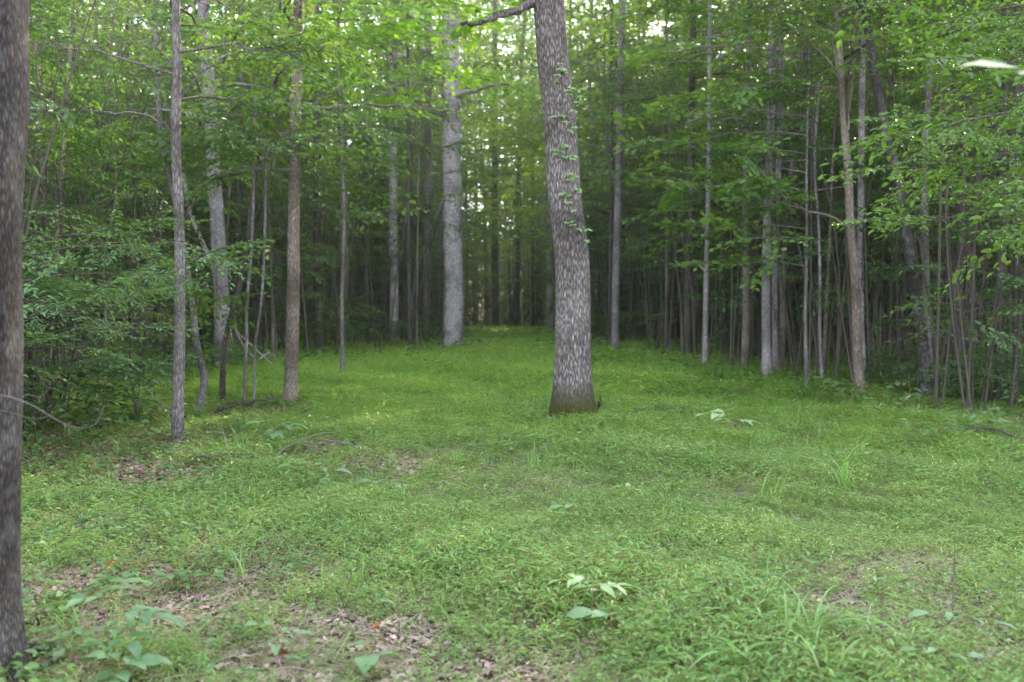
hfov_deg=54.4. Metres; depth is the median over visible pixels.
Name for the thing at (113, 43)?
forest tree
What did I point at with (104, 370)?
shrub
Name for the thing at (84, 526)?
fallen stick
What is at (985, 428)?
fallen branch
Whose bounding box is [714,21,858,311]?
forest tree
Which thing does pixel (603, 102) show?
forest tree
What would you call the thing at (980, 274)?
sapling
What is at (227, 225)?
sapling
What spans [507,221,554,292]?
sapling
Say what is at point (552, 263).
sapling
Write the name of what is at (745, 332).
tree
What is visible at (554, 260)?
sapling
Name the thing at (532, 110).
forest tree
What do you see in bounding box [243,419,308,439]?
seedling
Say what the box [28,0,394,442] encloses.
tree
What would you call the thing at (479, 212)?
sapling
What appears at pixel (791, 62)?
sapling
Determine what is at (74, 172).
sapling
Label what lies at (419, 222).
sapling
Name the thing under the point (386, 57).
forest tree
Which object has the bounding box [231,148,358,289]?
sapling
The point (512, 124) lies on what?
forest tree
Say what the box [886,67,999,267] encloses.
sapling
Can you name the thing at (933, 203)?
thin stem
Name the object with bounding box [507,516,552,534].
seedling
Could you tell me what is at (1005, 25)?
young tree
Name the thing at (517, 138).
forest tree
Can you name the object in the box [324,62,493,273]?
sapling
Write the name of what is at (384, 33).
young tree
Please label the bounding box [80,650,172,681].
seedling
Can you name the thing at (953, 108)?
thin stem
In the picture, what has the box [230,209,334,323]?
sapling
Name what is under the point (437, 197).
thin stem
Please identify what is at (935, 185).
forest tree
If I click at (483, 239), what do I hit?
sapling
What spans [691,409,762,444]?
seedling
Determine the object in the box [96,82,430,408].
young tree
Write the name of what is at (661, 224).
sapling
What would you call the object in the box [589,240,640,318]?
sapling
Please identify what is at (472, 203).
thin stem
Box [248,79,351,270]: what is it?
thin stem
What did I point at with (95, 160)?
sapling
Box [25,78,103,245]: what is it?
sapling
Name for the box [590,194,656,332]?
sapling
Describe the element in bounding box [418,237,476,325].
sapling
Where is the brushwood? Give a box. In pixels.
[22,0,1023,444]
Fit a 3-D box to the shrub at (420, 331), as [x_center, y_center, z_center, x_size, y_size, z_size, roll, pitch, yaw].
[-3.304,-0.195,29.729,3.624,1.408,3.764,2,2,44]
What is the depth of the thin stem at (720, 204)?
33.01 m
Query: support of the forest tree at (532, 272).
on the ground at (373, 635)
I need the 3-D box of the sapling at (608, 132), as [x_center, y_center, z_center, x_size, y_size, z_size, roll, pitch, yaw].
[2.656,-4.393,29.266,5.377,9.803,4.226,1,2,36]
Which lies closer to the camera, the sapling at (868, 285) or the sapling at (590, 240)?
the sapling at (868, 285)
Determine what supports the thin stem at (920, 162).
on the ground at (373, 635)
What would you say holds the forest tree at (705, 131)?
on the ground at (373, 635)
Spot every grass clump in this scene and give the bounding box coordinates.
[415,520,463,561]
[683,640,796,681]
[686,361,743,381]
[687,447,735,469]
[693,555,809,607]
[728,466,809,502]
[735,572,902,646]
[750,622,890,680]
[758,439,882,490]
[779,370,840,399]
[813,602,967,658]
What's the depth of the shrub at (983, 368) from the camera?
15.39 m
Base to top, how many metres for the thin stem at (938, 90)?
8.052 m
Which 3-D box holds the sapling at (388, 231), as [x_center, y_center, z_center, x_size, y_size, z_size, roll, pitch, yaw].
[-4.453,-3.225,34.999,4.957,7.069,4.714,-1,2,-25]
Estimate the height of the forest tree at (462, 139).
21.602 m
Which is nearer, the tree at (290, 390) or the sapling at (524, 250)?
the tree at (290, 390)
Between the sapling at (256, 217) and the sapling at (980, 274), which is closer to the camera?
the sapling at (980, 274)
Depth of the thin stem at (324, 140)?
30.13 m
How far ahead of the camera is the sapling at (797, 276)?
18.94 m
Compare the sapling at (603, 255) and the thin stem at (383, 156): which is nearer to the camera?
the thin stem at (383, 156)
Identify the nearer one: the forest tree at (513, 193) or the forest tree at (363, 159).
the forest tree at (363, 159)
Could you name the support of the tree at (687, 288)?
on the ground at (373, 635)
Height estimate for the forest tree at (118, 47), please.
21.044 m
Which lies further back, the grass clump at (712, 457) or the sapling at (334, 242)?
the sapling at (334, 242)
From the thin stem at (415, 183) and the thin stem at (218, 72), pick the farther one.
the thin stem at (415, 183)
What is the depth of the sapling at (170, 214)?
27.95 m
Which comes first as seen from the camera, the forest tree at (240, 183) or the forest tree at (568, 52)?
the forest tree at (240, 183)
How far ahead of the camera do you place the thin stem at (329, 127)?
31.70 m
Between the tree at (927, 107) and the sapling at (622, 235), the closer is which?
the tree at (927, 107)
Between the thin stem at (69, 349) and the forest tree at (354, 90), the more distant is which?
the forest tree at (354, 90)
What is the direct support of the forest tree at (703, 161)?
on the ground at (373, 635)
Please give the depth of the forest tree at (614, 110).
46.54 m
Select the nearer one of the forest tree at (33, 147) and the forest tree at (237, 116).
the forest tree at (33, 147)
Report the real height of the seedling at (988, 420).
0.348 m
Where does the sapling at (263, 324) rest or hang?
on the ground at (373, 635)
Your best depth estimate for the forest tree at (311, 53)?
50.24 m
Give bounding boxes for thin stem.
[27,0,196,335]
[29,0,168,372]
[29,3,144,334]
[32,0,198,357]
[36,38,144,172]
[39,22,122,171]
[63,1,256,351]
[108,33,236,346]
[122,72,258,210]
[128,2,262,344]
[134,55,206,255]
[144,3,280,244]
[184,146,277,336]
[214,3,330,338]
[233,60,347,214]
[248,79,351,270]
[268,112,372,218]
[278,110,374,226]
[300,91,426,335]
[302,121,382,331]
[318,118,425,349]
[322,120,419,338]
[322,145,382,244]
[329,74,440,337]
[350,24,479,311]
[365,7,471,348]
[371,126,440,313]
[378,114,469,245]
[401,155,473,330]
[414,108,469,253]
[414,155,486,243]
[433,191,492,246]
[545,141,607,296]
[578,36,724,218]
[578,97,630,276]
[590,58,712,348]
[590,89,696,335]
[591,55,704,334]
[598,79,660,310]
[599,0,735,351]
[604,110,733,312]
[623,51,753,337]
[636,81,734,216]
[651,57,730,333]
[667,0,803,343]
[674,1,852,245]
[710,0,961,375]
[735,3,906,244]
[776,0,954,344]
[799,146,901,234]
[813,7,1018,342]
[824,143,932,338]
[836,4,1000,343]
[857,77,973,346]
[867,28,952,354]
[876,0,1022,124]
[887,11,1022,350]
[949,2,1023,347]
[969,0,1022,129]
[971,39,1021,136]
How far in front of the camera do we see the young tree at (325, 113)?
14.87 m
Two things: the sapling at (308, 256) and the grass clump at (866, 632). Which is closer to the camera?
the grass clump at (866, 632)
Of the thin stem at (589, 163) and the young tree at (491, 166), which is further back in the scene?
the young tree at (491, 166)
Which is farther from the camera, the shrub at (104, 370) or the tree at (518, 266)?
the tree at (518, 266)
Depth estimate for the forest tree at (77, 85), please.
25.16 m
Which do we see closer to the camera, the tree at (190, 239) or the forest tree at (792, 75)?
the tree at (190, 239)
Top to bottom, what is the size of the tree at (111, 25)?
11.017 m
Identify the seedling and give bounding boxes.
[26,623,111,661]
[28,642,56,656]
[32,572,185,665]
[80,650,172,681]
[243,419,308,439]
[244,620,314,655]
[275,462,352,485]
[297,462,370,473]
[344,641,401,675]
[355,479,419,493]
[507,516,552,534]
[541,573,646,620]
[547,503,597,510]
[562,607,655,632]
[608,483,651,494]
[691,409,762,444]
[882,382,932,399]
[896,646,988,675]
[907,609,1017,643]
[951,414,1012,431]
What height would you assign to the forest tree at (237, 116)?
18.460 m
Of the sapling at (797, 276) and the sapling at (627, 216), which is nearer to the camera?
the sapling at (797, 276)
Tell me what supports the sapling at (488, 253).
on the ground at (373, 635)
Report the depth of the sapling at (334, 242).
40.55 m
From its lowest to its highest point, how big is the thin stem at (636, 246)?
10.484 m
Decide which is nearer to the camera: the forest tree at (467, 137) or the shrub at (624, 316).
the shrub at (624, 316)
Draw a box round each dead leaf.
[105,559,115,570]
[280,647,289,653]
[371,621,380,627]
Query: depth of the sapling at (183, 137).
35.31 m
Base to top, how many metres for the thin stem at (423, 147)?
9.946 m
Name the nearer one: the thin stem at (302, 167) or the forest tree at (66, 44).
the thin stem at (302, 167)
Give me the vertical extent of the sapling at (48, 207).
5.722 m
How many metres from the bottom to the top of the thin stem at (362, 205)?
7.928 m
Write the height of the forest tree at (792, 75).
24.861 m
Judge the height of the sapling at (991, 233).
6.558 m
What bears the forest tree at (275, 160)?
on the ground at (373, 635)
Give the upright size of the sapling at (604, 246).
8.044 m
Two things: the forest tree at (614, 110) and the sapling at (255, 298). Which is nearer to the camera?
the sapling at (255, 298)
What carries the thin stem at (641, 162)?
on the ground at (373, 635)
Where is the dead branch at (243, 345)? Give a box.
[234,316,277,368]
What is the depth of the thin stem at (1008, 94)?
18.51 m
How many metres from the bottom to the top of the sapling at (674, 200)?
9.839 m
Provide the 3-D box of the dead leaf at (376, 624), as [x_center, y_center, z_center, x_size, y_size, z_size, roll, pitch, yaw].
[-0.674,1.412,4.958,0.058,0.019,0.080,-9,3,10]
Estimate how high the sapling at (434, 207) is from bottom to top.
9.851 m
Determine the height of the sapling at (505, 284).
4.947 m
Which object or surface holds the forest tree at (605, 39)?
on the ground at (373, 635)
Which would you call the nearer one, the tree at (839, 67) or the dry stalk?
the dry stalk
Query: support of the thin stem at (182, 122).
on the ground at (373, 635)
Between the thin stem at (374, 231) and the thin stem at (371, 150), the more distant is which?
the thin stem at (371, 150)
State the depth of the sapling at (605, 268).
44.38 m
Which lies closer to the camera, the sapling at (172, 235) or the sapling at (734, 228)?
the sapling at (172, 235)
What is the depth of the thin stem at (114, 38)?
21.15 m
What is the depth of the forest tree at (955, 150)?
30.27 m
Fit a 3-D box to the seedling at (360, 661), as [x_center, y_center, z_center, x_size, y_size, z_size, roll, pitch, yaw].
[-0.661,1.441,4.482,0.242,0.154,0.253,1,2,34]
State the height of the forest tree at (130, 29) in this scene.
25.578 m
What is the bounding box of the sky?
[33,0,881,226]
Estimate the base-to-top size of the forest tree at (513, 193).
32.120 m
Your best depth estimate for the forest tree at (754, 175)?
34.90 m
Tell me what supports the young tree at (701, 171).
on the ground at (373, 635)
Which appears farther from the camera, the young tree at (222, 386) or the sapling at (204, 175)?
the sapling at (204, 175)
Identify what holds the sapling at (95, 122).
on the ground at (373, 635)
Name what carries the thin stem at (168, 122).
on the ground at (373, 635)
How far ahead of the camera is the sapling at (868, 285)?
21.15 m
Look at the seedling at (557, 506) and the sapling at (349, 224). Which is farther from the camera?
the sapling at (349, 224)
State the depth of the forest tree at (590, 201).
34.52 m
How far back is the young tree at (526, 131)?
45.78 m
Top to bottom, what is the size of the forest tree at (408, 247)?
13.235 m
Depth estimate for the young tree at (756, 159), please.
18.00 m
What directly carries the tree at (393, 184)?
on the ground at (373, 635)
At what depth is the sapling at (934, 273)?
17.61 m
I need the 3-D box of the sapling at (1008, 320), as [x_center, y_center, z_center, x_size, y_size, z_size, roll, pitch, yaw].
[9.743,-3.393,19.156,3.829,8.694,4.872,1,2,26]
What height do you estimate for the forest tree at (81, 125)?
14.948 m
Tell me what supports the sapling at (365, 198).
on the ground at (373, 635)
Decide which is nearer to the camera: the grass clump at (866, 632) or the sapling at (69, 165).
the grass clump at (866, 632)
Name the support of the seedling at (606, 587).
on the ground at (373, 635)
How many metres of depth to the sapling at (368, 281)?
43.60 m
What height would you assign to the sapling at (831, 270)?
6.497 m
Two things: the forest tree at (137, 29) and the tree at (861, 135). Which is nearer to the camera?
the tree at (861, 135)
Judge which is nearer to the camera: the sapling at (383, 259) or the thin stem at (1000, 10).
the thin stem at (1000, 10)
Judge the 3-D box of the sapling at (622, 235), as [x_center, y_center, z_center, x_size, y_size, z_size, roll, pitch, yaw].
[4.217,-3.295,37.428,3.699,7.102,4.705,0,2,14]
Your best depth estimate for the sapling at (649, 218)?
24.84 m
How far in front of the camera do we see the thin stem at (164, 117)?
33.38 m
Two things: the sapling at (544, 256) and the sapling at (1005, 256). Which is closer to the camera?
the sapling at (1005, 256)
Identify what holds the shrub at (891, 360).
on the ground at (373, 635)
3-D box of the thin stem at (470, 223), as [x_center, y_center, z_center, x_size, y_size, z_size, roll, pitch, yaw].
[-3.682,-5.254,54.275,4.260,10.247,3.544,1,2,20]
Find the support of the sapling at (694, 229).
on the ground at (373, 635)
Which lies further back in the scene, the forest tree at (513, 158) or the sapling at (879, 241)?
the forest tree at (513, 158)
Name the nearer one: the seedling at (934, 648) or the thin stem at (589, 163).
the seedling at (934, 648)
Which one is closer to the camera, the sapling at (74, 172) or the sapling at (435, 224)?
the sapling at (74, 172)
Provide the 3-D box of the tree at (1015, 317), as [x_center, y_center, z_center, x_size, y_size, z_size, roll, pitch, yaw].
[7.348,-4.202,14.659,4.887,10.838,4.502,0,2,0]
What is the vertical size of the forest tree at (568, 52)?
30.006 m
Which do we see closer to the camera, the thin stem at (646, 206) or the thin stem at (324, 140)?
the thin stem at (324, 140)
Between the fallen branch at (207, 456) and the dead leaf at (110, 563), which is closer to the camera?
the dead leaf at (110, 563)
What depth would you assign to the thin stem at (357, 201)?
35.81 m
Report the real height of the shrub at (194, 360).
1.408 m
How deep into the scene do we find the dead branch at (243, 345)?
19.04 m
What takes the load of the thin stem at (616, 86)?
on the ground at (373, 635)
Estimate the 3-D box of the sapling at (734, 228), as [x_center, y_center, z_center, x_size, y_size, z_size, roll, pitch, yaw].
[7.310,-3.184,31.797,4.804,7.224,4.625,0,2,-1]
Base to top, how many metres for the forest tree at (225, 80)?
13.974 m
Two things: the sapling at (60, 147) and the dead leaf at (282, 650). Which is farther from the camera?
the sapling at (60, 147)
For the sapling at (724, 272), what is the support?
on the ground at (373, 635)
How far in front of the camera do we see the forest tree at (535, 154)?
39.92 m
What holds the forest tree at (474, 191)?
on the ground at (373, 635)
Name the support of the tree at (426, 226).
on the ground at (373, 635)
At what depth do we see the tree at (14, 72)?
4.30 m
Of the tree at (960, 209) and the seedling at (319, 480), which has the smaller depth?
the seedling at (319, 480)
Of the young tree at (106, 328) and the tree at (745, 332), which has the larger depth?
the tree at (745, 332)
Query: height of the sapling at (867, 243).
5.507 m
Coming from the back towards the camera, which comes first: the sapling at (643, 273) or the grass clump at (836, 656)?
the sapling at (643, 273)
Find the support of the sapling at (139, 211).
on the ground at (373, 635)
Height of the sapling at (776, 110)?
7.547 m
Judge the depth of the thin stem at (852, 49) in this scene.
21.95 m
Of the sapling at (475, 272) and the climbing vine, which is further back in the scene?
the sapling at (475, 272)
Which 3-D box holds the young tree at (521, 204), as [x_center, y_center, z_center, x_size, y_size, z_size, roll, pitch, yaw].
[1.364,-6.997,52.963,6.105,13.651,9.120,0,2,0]
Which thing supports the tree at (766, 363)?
on the ground at (373, 635)
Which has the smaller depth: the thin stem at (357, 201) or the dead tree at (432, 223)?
the dead tree at (432, 223)
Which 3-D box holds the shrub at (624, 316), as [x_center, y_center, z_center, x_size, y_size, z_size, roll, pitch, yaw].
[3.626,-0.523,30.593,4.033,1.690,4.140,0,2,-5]
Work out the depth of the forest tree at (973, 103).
26.62 m
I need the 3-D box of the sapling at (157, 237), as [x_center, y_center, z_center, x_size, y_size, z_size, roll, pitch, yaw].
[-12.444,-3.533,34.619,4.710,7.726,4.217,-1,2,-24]
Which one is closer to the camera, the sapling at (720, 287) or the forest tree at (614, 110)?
the sapling at (720, 287)
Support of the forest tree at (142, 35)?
on the ground at (373, 635)
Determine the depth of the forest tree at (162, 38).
33.62 m
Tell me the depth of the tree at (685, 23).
21.11 m
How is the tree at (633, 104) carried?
on the ground at (373, 635)
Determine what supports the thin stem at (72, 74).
on the ground at (373, 635)
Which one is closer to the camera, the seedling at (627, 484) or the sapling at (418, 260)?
the seedling at (627, 484)
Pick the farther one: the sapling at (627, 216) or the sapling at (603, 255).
the sapling at (603, 255)
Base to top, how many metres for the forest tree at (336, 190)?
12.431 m
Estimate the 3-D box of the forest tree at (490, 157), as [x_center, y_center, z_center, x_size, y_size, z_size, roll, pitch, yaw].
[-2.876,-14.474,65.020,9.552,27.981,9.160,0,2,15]
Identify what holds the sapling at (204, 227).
on the ground at (373, 635)
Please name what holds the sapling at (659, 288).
on the ground at (373, 635)
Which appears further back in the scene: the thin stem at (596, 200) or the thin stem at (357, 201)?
the thin stem at (596, 200)
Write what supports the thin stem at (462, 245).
on the ground at (373, 635)
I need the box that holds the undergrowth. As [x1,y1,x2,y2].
[0,325,1023,681]
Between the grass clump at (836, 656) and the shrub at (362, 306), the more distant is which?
the shrub at (362, 306)
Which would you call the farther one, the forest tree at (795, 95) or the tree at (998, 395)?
the forest tree at (795, 95)
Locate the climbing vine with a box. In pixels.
[549,63,592,243]
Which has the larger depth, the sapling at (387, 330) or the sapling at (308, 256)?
the sapling at (387, 330)
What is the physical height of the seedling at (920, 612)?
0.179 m
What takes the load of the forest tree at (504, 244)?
on the ground at (373, 635)
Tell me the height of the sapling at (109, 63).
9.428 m
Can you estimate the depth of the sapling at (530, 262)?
62.98 m
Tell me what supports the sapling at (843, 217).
on the ground at (373, 635)
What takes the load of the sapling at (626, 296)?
on the ground at (373, 635)
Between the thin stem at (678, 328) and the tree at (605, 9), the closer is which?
the tree at (605, 9)
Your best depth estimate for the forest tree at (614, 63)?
54.08 m
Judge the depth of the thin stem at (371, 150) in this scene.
34.33 m
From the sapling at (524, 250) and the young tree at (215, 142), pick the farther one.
the sapling at (524, 250)
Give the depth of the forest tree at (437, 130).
35.02 m
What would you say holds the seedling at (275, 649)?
on the ground at (373, 635)
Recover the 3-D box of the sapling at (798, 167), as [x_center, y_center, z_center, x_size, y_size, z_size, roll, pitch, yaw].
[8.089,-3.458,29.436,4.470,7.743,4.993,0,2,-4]
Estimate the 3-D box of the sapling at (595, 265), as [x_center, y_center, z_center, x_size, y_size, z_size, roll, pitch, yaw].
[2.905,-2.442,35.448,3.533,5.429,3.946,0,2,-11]
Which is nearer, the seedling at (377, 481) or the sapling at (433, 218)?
the seedling at (377, 481)
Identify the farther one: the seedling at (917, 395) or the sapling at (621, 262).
the sapling at (621, 262)
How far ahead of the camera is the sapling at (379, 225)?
36.38 m
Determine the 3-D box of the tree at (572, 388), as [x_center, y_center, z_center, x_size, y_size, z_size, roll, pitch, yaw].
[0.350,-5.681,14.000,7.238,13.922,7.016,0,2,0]
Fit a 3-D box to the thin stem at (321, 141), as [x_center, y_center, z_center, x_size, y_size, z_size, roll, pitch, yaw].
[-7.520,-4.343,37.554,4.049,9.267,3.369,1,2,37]
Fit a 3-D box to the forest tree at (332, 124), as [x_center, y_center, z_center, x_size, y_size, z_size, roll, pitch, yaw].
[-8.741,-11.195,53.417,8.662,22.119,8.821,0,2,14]
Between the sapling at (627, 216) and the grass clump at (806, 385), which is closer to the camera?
the grass clump at (806, 385)
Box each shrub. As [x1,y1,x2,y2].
[22,328,209,438]
[86,328,284,379]
[232,291,391,347]
[333,311,468,343]
[591,297,683,341]
[700,322,848,356]
[824,338,1009,390]
[888,349,1023,407]
[931,334,1023,408]
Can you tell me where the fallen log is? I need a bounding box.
[214,397,278,411]
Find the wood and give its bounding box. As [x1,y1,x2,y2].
[29,0,1007,327]
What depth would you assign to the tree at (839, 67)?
16.32 m
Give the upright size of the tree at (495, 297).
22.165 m
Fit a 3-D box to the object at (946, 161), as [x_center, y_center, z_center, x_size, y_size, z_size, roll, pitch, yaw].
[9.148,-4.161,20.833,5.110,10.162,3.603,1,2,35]
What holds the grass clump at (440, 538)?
on the ground at (373, 635)
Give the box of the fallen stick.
[61,499,175,537]
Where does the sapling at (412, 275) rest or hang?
on the ground at (373, 635)
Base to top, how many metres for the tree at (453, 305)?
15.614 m
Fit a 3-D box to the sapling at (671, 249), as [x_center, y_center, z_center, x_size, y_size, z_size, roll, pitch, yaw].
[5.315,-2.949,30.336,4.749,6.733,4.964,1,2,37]
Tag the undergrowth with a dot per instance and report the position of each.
(58, 595)
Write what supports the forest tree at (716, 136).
on the ground at (373, 635)
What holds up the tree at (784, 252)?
on the ground at (373, 635)
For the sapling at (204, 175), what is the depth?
23.73 m
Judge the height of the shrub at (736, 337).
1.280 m
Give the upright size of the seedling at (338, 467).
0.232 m
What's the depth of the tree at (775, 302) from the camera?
19.72 m
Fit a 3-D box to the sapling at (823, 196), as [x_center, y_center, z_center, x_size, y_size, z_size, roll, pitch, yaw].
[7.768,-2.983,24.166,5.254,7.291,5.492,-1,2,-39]
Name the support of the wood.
on the ground at (373, 635)
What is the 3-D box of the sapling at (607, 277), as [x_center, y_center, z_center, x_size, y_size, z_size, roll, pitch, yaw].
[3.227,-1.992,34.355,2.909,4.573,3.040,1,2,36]
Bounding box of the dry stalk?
[952,538,954,619]
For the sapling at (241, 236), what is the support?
on the ground at (373, 635)
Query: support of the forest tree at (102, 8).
on the ground at (373, 635)
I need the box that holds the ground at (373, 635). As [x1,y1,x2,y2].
[21,255,1023,681]
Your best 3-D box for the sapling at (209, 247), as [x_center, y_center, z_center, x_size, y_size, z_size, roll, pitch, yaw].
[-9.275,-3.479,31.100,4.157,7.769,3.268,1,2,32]
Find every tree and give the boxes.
[0,0,103,681]
[22,202,252,371]
[23,2,138,207]
[26,17,88,251]
[26,58,70,229]
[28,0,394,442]
[29,0,201,405]
[29,0,305,350]
[30,0,155,347]
[36,0,111,270]
[40,0,230,363]
[40,186,273,420]
[41,0,303,378]
[43,0,234,312]
[44,0,153,338]
[46,0,162,159]
[50,0,225,273]
[54,0,304,364]
[60,0,219,311]
[61,0,169,88]
[61,0,201,319]
[61,0,227,158]
[68,0,215,345]
[76,0,234,270]
[78,0,303,348]
[93,3,256,325]
[95,59,408,410]
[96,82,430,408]
[99,0,247,331]
[111,0,376,351]
[127,0,336,332]
[129,0,334,296]
[129,0,516,403]
[132,0,423,404]
[143,0,306,245]
[143,0,312,308]
[156,77,207,412]
[162,0,359,341]
[165,0,448,343]
[182,173,232,356]
[185,7,307,331]
[210,0,383,243]
[212,0,457,353]
[221,1,381,293]
[232,1,411,334]
[235,1,372,301]
[252,3,365,230]
[274,0,502,344]
[276,9,419,323]
[279,2,401,264]
[290,0,499,325]
[300,15,437,310]
[302,0,481,371]
[304,0,508,338]
[307,0,438,300]
[308,0,585,347]
[321,0,470,329]
[322,0,423,335]
[322,0,551,329]
[322,14,471,319]
[327,0,496,347]
[328,1,504,207]
[332,1,442,237]
[337,3,475,218]
[349,0,536,326]
[359,5,524,283]
[371,0,499,192]
[397,0,598,419]
[400,26,539,222]
[401,1,533,326]
[411,195,442,318]
[416,1,544,324]
[417,0,540,325]
[432,0,582,307]
[439,77,536,237]
[459,0,752,349]
[460,25,538,256]
[461,2,634,298]
[462,0,601,326]
[463,11,608,326]
[464,7,580,326]
[470,0,614,329]
[481,45,603,229]
[482,0,634,226]
[482,77,594,245]
[497,0,680,332]
[499,0,715,215]
[504,0,733,302]
[504,1,616,226]
[507,0,726,345]
[511,0,733,327]
[521,7,631,290]
[524,0,671,284]
[524,8,673,280]
[527,0,773,339]
[528,14,723,333]
[544,0,730,333]
[566,0,838,343]
[566,0,895,349]
[571,14,785,230]
[572,0,681,312]
[574,2,706,211]
[578,0,846,356]
[586,0,761,296]
[599,0,787,328]
[600,0,832,363]
[604,14,830,388]
[609,0,1014,362]
[614,0,755,334]
[614,0,865,370]
[634,0,899,371]
[635,0,896,381]
[645,5,766,334]
[654,17,826,328]
[668,80,957,380]
[669,0,924,373]
[673,0,799,330]
[689,4,871,334]
[695,0,992,393]
[698,0,887,215]
[713,12,871,340]
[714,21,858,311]
[715,0,1000,384]
[719,0,991,399]
[723,0,902,291]
[740,0,890,381]
[753,27,937,323]
[754,1,935,260]
[785,0,973,316]
[791,2,1022,357]
[795,1,950,348]
[817,0,1023,293]
[834,0,1023,396]
[849,3,1008,260]
[866,2,1010,198]
[870,0,1019,409]
[886,0,1006,401]
[897,0,1014,319]
[900,3,1023,296]
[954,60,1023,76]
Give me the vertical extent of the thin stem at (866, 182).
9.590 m
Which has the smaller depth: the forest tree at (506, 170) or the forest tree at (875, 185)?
the forest tree at (875, 185)
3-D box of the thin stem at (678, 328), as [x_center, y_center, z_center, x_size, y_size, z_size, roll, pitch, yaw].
[5.733,-4.855,33.849,4.669,10.376,3.291,0,2,-7]
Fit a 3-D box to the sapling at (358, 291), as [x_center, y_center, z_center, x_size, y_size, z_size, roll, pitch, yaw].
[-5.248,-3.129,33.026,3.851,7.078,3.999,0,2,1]
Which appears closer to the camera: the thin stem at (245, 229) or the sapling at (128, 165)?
the sapling at (128, 165)
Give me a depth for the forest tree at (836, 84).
32.89 m
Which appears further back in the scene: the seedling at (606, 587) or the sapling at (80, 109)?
the sapling at (80, 109)
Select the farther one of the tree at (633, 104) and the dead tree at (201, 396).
the tree at (633, 104)
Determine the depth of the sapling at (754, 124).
21.97 m
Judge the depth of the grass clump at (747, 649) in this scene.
4.22 m
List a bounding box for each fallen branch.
[191,422,257,458]
[275,430,369,456]
[950,426,1023,447]
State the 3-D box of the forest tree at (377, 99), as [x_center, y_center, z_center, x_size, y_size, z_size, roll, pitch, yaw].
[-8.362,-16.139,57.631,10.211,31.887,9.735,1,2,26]
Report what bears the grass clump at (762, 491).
on the ground at (373, 635)
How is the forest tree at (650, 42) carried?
on the ground at (373, 635)
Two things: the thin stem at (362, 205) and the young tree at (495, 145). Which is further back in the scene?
the young tree at (495, 145)
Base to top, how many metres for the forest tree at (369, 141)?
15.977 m
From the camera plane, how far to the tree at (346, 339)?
27.41 m
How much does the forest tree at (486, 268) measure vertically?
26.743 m
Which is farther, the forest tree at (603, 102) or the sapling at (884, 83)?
the forest tree at (603, 102)
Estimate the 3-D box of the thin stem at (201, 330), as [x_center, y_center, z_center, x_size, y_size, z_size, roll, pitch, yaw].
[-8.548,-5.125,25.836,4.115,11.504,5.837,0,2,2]
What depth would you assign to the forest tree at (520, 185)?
56.42 m
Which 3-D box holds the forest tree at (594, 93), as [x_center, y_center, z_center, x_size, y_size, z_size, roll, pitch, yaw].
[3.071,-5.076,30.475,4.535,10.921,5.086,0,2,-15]
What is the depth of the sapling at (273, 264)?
28.63 m
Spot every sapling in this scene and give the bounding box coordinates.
[22,18,190,414]
[23,108,133,330]
[23,196,88,278]
[24,2,140,365]
[24,82,200,363]
[25,0,208,244]
[25,42,146,275]
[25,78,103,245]
[25,121,218,392]
[26,38,146,343]
[26,118,186,361]
[27,91,138,345]
[28,133,191,371]
[32,75,173,334]
[58,100,158,335]
[70,102,261,286]
[81,180,188,334]
[82,161,210,338]
[92,191,220,372]
[99,118,172,341]
[105,125,256,335]
[114,119,282,316]
[124,2,347,298]
[127,135,260,350]
[146,100,341,351]
[159,24,257,332]
[165,109,257,339]
[184,77,351,357]
[185,76,355,351]
[191,53,327,347]
[197,91,306,326]
[227,170,403,346]
[228,154,371,329]
[228,173,358,340]
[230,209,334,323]
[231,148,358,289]
[246,114,377,266]
[254,137,398,336]
[300,143,422,307]
[300,170,377,290]
[300,199,389,337]
[302,142,405,339]
[305,145,412,334]
[322,105,442,337]
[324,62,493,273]
[325,109,434,334]
[326,142,475,326]
[326,157,441,324]
[328,114,422,324]
[337,161,506,302]
[350,209,418,327]
[360,109,477,335]
[364,188,476,325]
[374,194,442,313]
[375,100,471,329]
[376,113,462,270]
[400,154,502,294]
[403,173,529,295]
[410,122,490,267]
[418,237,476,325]
[462,194,501,288]
[462,229,491,324]
[467,254,520,310]
[469,251,507,322]
[476,255,528,326]
[498,217,545,298]
[502,216,554,325]
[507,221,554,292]
[508,0,712,242]
[512,227,554,304]
[522,186,606,298]
[524,239,553,295]
[528,220,600,286]
[531,25,684,256]
[536,191,606,284]
[538,197,634,334]
[540,235,607,313]
[543,179,636,298]
[544,155,631,330]
[545,35,697,268]
[553,213,644,315]
[578,76,686,267]
[581,102,686,339]
[583,31,742,352]
[584,22,739,339]
[586,177,671,288]
[586,200,645,331]
[587,227,641,324]
[589,190,657,295]
[589,191,683,306]
[589,192,636,301]
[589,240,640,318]
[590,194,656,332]
[603,201,713,332]
[611,83,799,301]
[620,134,761,341]
[620,198,693,311]
[621,140,764,332]
[622,36,727,340]
[623,93,729,319]
[626,2,887,352]
[627,118,740,301]
[629,112,808,320]
[645,117,755,293]
[646,32,802,360]
[658,24,912,373]
[659,125,753,342]
[676,208,728,309]
[693,186,843,341]
[698,131,801,295]
[712,101,843,281]
[717,72,996,350]
[726,77,936,300]
[757,58,983,357]
[762,5,955,345]
[778,93,975,362]
[780,0,996,372]
[780,144,914,302]
[787,26,914,251]
[787,107,966,355]
[818,0,1022,368]
[818,2,998,355]
[824,90,951,352]
[854,43,1023,347]
[884,10,1023,254]
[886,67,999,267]
[887,0,1023,348]
[917,0,1023,363]
[929,37,1022,310]
[943,205,1021,340]
[971,166,1023,291]
[991,142,1023,272]

